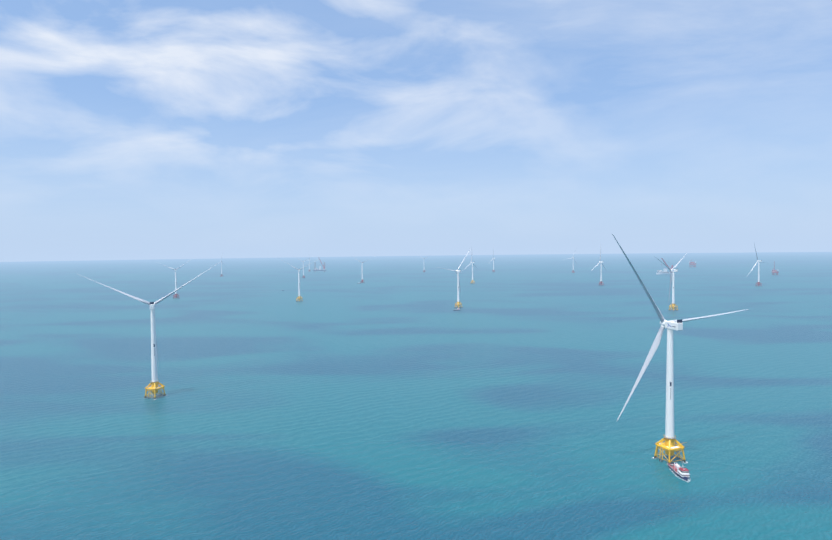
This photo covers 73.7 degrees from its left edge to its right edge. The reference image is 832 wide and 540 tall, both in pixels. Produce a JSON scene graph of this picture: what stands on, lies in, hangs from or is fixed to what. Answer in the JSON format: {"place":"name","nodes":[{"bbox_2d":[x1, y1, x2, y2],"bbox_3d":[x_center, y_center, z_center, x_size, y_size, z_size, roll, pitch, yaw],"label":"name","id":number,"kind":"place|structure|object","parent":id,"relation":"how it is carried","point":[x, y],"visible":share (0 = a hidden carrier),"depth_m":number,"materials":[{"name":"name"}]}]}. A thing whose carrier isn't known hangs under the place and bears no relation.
{"place":"outdoors","nodes":[
{"label":"outdoors","id":0,"kind":"place"},
{"bbox_2d":[0,252,831,539],"bbox_3d":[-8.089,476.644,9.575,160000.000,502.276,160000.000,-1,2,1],"label":"sea","id":1,"kind":"structure","parent":0,"point":[394,398],"depth_m":844.53,"materials":[{"name":"liquid"}]},
{"bbox_2d":[78,265,214,399],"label":"turbine","id":2,"kind":"object","parent":1,"relation":"in","point":[154,388],"visible":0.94,"depth_m":872.30,"materials":[{"name":"white paint"}]},
{"bbox_2d":[159,263,185,298],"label":"turbine","id":3,"kind":"object","parent":1,"relation":"in","point":[176,293],"visible":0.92,"depth_m":2811.95,"materials":[{"name":"white paint"}]},
{"bbox_2d":[282,260,316,301],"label":"turbine","id":4,"kind":"object","parent":1,"relation":"in","point":[299,297],"visible":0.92,"depth_m":2554.21,"materials":[{"name":"white paint"}]},
{"bbox_2d":[313,257,326,271],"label":"jack up vessel","id":5,"kind":"object","parent":1,"relation":"on","point":[316,269],"visible":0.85,"depth_m":6409.29,"materials":[{"name":"grey paint"}]},
{"bbox_2d":[352,256,367,282],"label":"turbine","id":6,"kind":"object","parent":1,"relation":"in","point":[362,281],"visible":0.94,"depth_m":4027.15,"materials":[{"name":"white paint"}]},
{"bbox_2d":[438,251,468,307],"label":"turbine","id":7,"kind":"object","parent":1,"relation":"in","point":[458,304],"visible":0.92,"depth_m":2181.87,"materials":[{"name":"white paint"}]},
{"bbox_2d":[466,257,476,283],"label":"turbine","id":8,"kind":"object","parent":1,"relation":"in","point":[472,281],"visible":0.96,"depth_m":3761.59,"materials":[{"name":"white paint"}]},
{"bbox_2d":[592,249,605,285],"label":"turbine","id":9,"kind":"object","parent":1,"relation":"in","point":[601,262],"visible":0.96,"depth_m":3440.31,"materials":[{"name":"white paint"}]},
{"bbox_2d":[656,258,674,273],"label":"crane vessel","id":10,"kind":"object","parent":1,"relation":"on","point":[662,272],"visible":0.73,"depth_m":4837.94,"materials":[{"name":"white paint"}]},
{"bbox_2d":[654,253,686,310],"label":"turbine","id":11,"kind":"object","parent":1,"relation":"in","point":[673,304],"visible":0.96,"depth_m":2002.88,"materials":[{"name":"white paint"}]},
{"bbox_2d":[667,462,689,481],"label":"crew boat","id":12,"kind":"object","parent":1,"relation":"on","point":[679,471],"visible":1,"depth_m":546.39,"materials":[{"name":"white paint"}]},
{"bbox_2d":[612,234,747,465],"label":"turbine","id":13,"kind":"object","parent":1,"relation":"in","point":[668,445],"visible":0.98,"depth_m":585.23,"materials":[{"name":"white paint"}]},
{"bbox_2d":[746,245,767,285],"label":"turbine","id":14,"kind":"object","parent":1,"relation":"in","point":[758,282],"visible":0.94,"depth_m":3192.67,"materials":[{"name":"white paint"}]},
{"bbox_2d":[772,265,778,274],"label":"offshore platform","id":15,"kind":"structure","parent":1,"relation":"in","point":[774,271],"depth_m":4441.98,"materials":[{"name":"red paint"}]},
{"bbox_2d":[0,0,831,261],"label":"sky","id":16,"kind":"structure","parent":0,"point":[130,129],"materials":[{"name":"blue"}]}
]}

